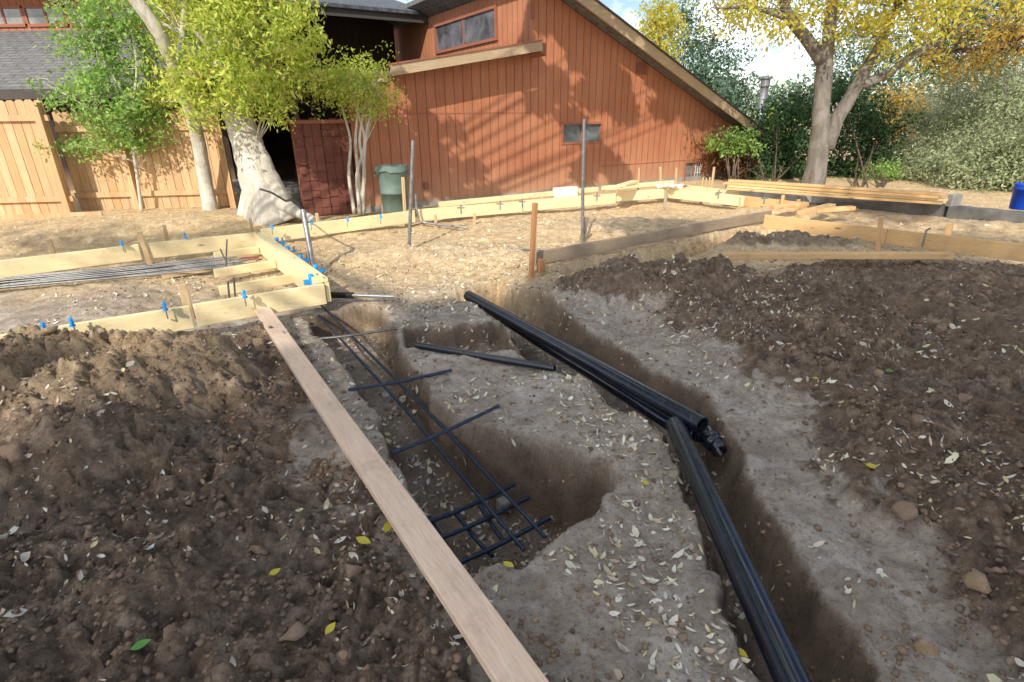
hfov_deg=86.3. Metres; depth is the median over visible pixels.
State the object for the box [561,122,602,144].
window
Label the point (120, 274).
rebar
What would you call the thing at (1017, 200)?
bucket
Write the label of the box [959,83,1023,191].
sage bush
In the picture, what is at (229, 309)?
form board
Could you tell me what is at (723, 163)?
corner shrub
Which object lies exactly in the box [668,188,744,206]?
form board
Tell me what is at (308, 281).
anchor holder
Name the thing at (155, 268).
rebar
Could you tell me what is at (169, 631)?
clods
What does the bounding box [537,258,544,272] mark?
stake
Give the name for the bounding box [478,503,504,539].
rebar
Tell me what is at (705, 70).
conifer tree
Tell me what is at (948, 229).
stake
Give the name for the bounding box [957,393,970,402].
dirt clod
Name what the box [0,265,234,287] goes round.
rebar
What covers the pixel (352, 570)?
dirt clod
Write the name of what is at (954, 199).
concrete block
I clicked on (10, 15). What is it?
window
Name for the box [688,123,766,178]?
corner shrub
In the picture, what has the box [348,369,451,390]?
rebar
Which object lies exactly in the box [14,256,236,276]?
rebar
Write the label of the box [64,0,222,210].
shade tree
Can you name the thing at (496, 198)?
board
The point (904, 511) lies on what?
dirt clod
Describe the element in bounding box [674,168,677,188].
stake
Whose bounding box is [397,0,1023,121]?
sky
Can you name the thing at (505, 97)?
house
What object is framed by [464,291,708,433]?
drain pipe
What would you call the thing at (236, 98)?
shade tree
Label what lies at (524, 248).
conduit
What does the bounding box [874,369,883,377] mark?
dirt clod
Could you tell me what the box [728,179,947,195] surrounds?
lumber
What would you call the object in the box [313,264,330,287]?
anchor holder
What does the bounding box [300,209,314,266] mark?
steel pipe
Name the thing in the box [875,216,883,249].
stake
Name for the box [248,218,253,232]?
stake
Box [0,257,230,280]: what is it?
rebar
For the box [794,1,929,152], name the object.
conifer tree
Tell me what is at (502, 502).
spacer block
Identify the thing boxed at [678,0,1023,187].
shade tree
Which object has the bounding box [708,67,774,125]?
conifer tree
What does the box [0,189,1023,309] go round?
leaf litter
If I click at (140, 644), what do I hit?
fallen leaf
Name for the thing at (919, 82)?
dark tree
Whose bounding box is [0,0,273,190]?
garage
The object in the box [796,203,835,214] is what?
lumber scrap
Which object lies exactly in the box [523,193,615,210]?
form board
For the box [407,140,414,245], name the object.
steel pipe
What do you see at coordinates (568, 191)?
concrete block
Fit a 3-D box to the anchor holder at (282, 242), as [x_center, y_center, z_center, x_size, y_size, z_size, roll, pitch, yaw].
[-2.817,-1.127,6.638,0.191,0.268,0.073,-14,26,-29]
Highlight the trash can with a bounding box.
[374,164,409,212]
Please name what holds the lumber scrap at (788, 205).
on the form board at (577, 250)
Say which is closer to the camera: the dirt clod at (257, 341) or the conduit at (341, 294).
the dirt clod at (257, 341)
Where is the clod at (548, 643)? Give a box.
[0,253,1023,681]
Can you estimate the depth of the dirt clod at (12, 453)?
2.42 m
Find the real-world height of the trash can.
0.766 m
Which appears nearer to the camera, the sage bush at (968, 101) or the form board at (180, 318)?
the form board at (180, 318)
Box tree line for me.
[687,46,1014,133]
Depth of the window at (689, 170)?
14.89 m
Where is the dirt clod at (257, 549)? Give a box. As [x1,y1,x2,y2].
[250,545,268,555]
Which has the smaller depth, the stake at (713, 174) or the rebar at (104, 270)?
the rebar at (104, 270)
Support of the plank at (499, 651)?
on the ground
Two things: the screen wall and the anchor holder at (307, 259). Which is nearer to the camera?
the anchor holder at (307, 259)
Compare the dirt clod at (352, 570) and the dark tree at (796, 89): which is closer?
the dirt clod at (352, 570)
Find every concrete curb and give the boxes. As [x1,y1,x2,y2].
[725,185,948,216]
[946,205,1023,222]
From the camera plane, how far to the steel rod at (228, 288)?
4.87 m
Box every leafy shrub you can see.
[721,80,834,184]
[797,70,926,187]
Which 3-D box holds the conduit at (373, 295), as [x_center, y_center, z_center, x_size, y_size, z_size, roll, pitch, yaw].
[-1.327,-0.429,5.205,0.440,0.044,0.034,4,23,11]
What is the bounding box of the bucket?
[1009,182,1023,209]
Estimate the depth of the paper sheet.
10.95 m
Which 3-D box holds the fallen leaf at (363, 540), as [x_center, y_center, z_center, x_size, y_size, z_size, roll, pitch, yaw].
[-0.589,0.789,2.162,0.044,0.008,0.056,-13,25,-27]
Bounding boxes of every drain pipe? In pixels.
[414,342,555,371]
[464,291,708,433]
[486,312,669,428]
[665,416,811,681]
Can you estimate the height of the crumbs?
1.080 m
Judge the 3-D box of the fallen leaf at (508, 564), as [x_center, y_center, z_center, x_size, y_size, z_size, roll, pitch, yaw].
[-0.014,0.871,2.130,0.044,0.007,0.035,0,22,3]
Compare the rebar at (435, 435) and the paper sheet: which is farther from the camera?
the paper sheet
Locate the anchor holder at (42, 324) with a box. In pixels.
[40,321,46,328]
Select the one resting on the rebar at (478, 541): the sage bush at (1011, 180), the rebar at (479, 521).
the rebar at (479, 521)
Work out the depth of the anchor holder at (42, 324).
3.80 m
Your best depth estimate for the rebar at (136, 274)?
5.99 m
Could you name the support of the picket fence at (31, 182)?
on the ground
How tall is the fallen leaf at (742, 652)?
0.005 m
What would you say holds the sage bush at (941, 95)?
on the ground
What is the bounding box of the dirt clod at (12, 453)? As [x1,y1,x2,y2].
[0,442,28,462]
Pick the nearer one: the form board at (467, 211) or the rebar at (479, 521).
the rebar at (479, 521)
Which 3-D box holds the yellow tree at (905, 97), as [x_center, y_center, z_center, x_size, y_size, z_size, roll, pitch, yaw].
[13.595,-7.880,19.488,2.886,3.056,2.996,6,23,17]
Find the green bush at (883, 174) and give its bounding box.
[839,156,910,187]
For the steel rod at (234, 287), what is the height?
0.297 m
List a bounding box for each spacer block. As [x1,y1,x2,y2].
[381,392,392,401]
[496,496,510,511]
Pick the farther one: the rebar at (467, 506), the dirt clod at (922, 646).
the rebar at (467, 506)
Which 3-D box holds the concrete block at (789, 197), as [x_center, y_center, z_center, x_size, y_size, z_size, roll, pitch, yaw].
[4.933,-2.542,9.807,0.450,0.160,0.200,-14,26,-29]
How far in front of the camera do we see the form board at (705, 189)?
10.95 m
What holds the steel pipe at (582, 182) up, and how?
on the ground
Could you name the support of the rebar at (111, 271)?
on the ground
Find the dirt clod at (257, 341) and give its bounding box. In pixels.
[252,337,264,345]
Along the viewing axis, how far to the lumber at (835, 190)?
8.96 m
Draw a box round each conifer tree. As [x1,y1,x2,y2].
[664,0,716,73]
[671,0,765,110]
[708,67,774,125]
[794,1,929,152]
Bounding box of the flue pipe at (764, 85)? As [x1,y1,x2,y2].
[749,75,772,163]
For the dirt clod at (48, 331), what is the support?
on the ground
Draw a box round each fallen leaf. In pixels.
[130,639,150,649]
[269,568,279,574]
[325,622,334,633]
[356,536,370,543]
[383,521,391,532]
[503,561,513,566]
[738,648,747,657]
[865,463,876,468]
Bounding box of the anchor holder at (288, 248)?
[285,246,296,252]
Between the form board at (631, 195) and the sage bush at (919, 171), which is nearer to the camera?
the form board at (631, 195)
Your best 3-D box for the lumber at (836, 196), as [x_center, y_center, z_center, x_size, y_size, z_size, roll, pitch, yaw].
[5.194,-2.438,9.117,3.224,0.042,0.144,18,29,38]
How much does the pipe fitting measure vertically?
0.115 m
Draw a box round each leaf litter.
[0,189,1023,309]
[0,233,1023,681]
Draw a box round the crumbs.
[0,238,1023,681]
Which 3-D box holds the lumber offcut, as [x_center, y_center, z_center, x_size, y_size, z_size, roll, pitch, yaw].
[2.186,-2.961,10.268,0.160,0.042,0.790,11,25,28]
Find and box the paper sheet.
[655,183,689,188]
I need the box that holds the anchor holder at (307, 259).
[298,254,309,263]
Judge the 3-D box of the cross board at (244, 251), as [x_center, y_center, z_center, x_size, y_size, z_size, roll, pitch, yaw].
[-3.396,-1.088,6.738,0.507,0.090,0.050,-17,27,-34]
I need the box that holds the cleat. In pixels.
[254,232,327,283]
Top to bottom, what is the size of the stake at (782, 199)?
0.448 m
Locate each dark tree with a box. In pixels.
[748,68,836,136]
[870,40,1015,151]
[891,0,1023,113]
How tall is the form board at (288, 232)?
0.194 m
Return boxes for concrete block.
[553,186,577,197]
[775,194,797,200]
[797,195,811,202]
[945,193,962,206]
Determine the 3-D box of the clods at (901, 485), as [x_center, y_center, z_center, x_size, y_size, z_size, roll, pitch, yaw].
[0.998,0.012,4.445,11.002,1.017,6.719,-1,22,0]
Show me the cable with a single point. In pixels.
(291, 199)
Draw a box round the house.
[170,0,768,211]
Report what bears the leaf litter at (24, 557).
on the ground
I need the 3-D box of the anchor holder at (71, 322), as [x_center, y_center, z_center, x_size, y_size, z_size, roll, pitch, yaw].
[-3.148,-0.098,3.919,0.042,0.153,0.109,-14,26,-29]
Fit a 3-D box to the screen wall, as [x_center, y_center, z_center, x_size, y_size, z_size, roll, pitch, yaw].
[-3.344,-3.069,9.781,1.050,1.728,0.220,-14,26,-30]
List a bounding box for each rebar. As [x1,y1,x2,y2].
[0,256,222,278]
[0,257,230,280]
[0,258,249,281]
[0,259,220,282]
[0,260,239,283]
[0,261,241,285]
[0,263,248,286]
[0,264,227,288]
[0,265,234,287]
[0,275,100,284]
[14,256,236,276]
[44,263,235,282]
[301,327,396,339]
[318,315,524,550]
[320,305,546,538]
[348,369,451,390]
[392,404,499,453]
[428,516,463,564]
[429,482,515,523]
[441,495,529,539]
[455,513,493,557]
[459,515,550,564]
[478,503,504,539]
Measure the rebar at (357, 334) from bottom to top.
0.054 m
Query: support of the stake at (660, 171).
on the ground
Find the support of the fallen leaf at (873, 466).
on the ground
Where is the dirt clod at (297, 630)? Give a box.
[278,621,307,641]
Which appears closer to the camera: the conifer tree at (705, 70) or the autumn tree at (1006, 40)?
the autumn tree at (1006, 40)
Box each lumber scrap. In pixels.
[770,201,808,208]
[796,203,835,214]
[816,205,855,212]
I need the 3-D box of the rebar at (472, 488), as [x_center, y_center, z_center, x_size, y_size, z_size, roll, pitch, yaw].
[-0.874,0.392,3.846,0.048,0.299,3.265,-15,26,-31]
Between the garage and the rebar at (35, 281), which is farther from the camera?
the garage
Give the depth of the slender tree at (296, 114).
9.33 m
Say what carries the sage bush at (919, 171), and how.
on the ground
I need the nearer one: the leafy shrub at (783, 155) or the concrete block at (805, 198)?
the concrete block at (805, 198)
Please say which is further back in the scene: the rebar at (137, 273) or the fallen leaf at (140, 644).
the rebar at (137, 273)
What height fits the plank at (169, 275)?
0.040 m
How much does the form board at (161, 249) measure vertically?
0.191 m
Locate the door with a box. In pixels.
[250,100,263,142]
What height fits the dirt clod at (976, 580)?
0.077 m
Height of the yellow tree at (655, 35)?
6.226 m
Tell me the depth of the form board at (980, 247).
6.44 m
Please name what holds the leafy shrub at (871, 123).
on the ground
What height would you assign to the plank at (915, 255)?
0.070 m
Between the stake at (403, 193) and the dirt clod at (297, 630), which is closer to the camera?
the dirt clod at (297, 630)
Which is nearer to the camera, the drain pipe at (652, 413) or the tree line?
the drain pipe at (652, 413)
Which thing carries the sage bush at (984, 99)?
on the ground
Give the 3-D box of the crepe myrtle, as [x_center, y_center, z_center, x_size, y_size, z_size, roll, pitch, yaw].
[-2.599,-3.560,9.342,1.802,2.752,1.428,-1,22,0]
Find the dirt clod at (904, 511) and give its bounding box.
[891,500,917,521]
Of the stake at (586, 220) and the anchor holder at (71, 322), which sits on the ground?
the stake at (586, 220)
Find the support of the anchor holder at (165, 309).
attached to the form board at (180, 318)
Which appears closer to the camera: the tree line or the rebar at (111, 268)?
the rebar at (111, 268)
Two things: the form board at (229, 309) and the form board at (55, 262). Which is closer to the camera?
the form board at (229, 309)
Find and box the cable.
[259,188,301,209]
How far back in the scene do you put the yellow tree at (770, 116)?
22.03 m
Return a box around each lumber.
[723,182,940,198]
[726,187,942,204]
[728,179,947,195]
[729,185,947,201]
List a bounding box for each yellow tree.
[630,0,700,67]
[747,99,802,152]
[856,71,948,151]
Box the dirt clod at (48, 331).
[39,325,58,335]
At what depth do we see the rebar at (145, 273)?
6.03 m
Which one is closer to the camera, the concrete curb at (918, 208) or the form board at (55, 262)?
the form board at (55, 262)
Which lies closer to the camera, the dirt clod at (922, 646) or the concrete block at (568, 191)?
the dirt clod at (922, 646)
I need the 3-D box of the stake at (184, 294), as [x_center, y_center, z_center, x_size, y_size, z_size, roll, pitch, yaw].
[-2.932,-0.323,4.930,0.070,0.401,0.063,-15,26,-30]
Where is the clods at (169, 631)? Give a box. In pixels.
[5,255,1023,681]
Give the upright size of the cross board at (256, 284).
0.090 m
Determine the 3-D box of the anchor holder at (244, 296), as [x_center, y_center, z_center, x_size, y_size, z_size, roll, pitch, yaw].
[-2.198,-0.346,4.498,0.042,0.153,0.109,-14,26,-29]
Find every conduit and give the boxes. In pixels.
[331,292,354,297]
[352,294,394,297]
[414,194,467,228]
[488,247,545,249]
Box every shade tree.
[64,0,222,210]
[97,0,339,225]
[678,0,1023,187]
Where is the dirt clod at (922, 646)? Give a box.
[912,638,939,655]
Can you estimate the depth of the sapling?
8.96 m
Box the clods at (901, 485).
[29,237,1007,665]
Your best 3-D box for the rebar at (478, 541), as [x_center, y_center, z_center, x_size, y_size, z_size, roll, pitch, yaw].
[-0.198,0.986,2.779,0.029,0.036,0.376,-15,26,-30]
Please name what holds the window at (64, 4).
in the garage
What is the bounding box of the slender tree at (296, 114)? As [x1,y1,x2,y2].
[265,39,335,125]
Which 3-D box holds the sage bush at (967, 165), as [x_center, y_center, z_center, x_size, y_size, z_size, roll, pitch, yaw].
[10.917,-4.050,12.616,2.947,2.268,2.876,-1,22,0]
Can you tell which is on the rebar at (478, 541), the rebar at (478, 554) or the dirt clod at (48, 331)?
the rebar at (478, 554)
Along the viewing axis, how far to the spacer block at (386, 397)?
3.93 m
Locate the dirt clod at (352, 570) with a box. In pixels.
[345,564,366,578]
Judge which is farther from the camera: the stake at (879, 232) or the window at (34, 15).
the window at (34, 15)
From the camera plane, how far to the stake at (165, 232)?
7.69 m
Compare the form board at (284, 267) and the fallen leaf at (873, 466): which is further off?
the form board at (284, 267)
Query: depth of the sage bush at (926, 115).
15.66 m
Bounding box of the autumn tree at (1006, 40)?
[887,0,1023,89]
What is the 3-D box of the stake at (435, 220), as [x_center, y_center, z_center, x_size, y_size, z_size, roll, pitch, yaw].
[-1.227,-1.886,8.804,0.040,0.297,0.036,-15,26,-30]
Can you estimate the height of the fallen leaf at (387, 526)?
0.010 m
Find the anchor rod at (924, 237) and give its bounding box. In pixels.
[921,227,930,246]
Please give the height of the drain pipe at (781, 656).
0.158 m
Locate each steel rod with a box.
[225,239,227,265]
[227,282,229,297]
[233,278,235,296]
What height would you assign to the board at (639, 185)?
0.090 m
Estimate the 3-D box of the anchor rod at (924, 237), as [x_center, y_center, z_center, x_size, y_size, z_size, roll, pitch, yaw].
[4.992,-1.253,6.580,0.024,0.239,0.054,-15,26,-31]
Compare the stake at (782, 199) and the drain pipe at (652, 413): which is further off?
the stake at (782, 199)
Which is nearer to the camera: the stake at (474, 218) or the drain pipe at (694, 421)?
the drain pipe at (694, 421)
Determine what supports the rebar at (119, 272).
on the ground
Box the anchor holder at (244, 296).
[242,290,247,305]
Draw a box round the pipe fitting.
[687,426,726,456]
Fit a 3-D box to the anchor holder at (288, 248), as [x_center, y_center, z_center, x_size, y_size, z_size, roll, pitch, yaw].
[-2.495,-0.944,6.178,0.191,0.268,0.073,-16,27,-33]
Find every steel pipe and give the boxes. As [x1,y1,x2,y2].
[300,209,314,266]
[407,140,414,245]
[581,119,585,242]
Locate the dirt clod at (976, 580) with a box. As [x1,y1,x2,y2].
[962,570,991,593]
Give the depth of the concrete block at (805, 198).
9.76 m
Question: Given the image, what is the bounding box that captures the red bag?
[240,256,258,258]
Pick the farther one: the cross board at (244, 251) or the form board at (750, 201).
the form board at (750, 201)
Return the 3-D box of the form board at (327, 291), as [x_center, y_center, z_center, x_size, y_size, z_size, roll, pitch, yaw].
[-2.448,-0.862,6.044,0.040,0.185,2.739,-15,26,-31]
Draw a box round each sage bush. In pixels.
[856,70,988,172]
[884,53,1021,168]
[890,136,977,183]
[901,113,1023,192]
[914,42,1023,151]
[949,40,1023,155]
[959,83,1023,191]
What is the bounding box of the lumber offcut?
[617,180,638,186]
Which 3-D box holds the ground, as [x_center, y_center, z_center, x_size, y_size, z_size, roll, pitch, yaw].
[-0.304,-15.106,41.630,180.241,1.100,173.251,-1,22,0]
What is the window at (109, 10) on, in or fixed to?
in the garage
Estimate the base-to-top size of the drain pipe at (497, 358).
0.062 m
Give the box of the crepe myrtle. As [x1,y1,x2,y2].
[303,40,410,214]
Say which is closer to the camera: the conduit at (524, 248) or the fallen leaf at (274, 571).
the fallen leaf at (274, 571)
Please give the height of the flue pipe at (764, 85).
2.770 m
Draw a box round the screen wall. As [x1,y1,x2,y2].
[285,117,356,215]
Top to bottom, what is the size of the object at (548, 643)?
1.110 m
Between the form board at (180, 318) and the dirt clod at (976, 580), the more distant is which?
the form board at (180, 318)
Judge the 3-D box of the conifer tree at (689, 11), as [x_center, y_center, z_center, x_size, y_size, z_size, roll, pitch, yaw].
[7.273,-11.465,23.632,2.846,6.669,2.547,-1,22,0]
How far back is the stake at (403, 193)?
8.88 m
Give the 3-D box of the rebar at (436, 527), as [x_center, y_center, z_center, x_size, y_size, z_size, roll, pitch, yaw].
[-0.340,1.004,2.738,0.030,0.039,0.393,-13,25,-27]
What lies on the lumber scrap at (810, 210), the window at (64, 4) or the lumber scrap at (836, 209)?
the lumber scrap at (836, 209)
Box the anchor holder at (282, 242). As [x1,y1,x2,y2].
[274,237,284,245]
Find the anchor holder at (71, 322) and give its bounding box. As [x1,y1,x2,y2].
[68,317,75,331]
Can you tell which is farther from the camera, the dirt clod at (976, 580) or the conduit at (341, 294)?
the conduit at (341, 294)
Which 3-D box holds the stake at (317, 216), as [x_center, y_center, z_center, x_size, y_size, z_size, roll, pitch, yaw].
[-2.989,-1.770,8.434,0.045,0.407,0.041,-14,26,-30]
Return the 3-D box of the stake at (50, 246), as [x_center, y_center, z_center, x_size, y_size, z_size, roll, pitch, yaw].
[-5.998,-1.160,7.133,0.060,0.334,0.054,-17,25,-29]
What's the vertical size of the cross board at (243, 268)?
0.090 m
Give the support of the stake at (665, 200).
on the ground
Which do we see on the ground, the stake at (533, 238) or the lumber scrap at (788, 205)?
the stake at (533, 238)
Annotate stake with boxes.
[45,239,56,253]
[137,231,152,263]
[162,225,169,240]
[177,283,194,319]
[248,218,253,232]
[315,213,319,221]
[401,177,406,226]
[434,215,437,227]
[473,213,475,224]
[528,202,537,277]
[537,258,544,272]
[578,217,589,242]
[659,167,661,188]
[664,191,666,209]
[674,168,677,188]
[710,167,714,187]
[780,195,784,203]
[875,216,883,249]
[943,223,953,234]
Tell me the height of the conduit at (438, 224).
0.478 m
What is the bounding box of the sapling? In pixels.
[22,0,177,210]
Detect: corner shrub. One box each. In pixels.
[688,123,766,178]
[699,142,759,181]
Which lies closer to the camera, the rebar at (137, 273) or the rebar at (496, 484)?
the rebar at (496, 484)
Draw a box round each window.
[0,5,26,26]
[21,5,68,26]
[64,4,107,25]
[108,4,141,25]
[433,5,497,53]
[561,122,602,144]
[684,160,704,180]
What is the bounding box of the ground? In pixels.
[0,122,1023,681]
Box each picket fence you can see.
[0,99,75,214]
[52,110,237,209]
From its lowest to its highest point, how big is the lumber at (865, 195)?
0.042 m
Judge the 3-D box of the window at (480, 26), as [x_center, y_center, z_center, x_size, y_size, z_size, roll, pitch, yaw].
[-1.184,-7.479,13.217,0.050,0.678,3.128,-14,26,-30]
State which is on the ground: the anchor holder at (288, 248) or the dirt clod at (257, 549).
the dirt clod at (257, 549)
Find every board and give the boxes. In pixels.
[0,211,102,219]
[0,244,141,277]
[0,305,194,338]
[146,232,255,258]
[193,283,326,326]
[213,246,258,256]
[213,260,276,277]
[218,274,294,295]
[255,237,318,286]
[260,210,415,240]
[319,282,331,301]
[417,201,521,220]
[438,187,598,206]
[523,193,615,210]
[535,210,771,264]
[601,180,674,190]
[616,188,666,201]
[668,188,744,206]
[676,185,741,194]
[744,196,806,210]
[763,214,887,243]
[885,229,1023,261]
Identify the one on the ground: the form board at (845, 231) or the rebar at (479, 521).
the form board at (845, 231)
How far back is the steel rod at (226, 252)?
6.13 m
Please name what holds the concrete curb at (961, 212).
on the ground
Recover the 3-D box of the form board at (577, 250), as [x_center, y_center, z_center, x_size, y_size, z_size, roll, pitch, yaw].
[2.196,-1.478,7.480,4.737,0.154,0.044,-16,26,-32]
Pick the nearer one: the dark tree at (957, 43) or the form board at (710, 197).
the form board at (710, 197)
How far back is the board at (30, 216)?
9.26 m
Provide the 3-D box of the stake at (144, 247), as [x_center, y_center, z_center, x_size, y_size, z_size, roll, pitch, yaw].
[-4.477,-1.087,6.681,0.055,0.500,0.050,-18,25,-29]
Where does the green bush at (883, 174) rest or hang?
on the ground
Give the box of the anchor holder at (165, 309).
[162,302,168,318]
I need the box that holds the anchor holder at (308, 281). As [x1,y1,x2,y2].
[303,273,317,284]
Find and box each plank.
[162,260,255,278]
[254,307,548,681]
[721,251,954,259]
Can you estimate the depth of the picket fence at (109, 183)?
9.92 m
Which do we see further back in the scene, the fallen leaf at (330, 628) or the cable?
the cable

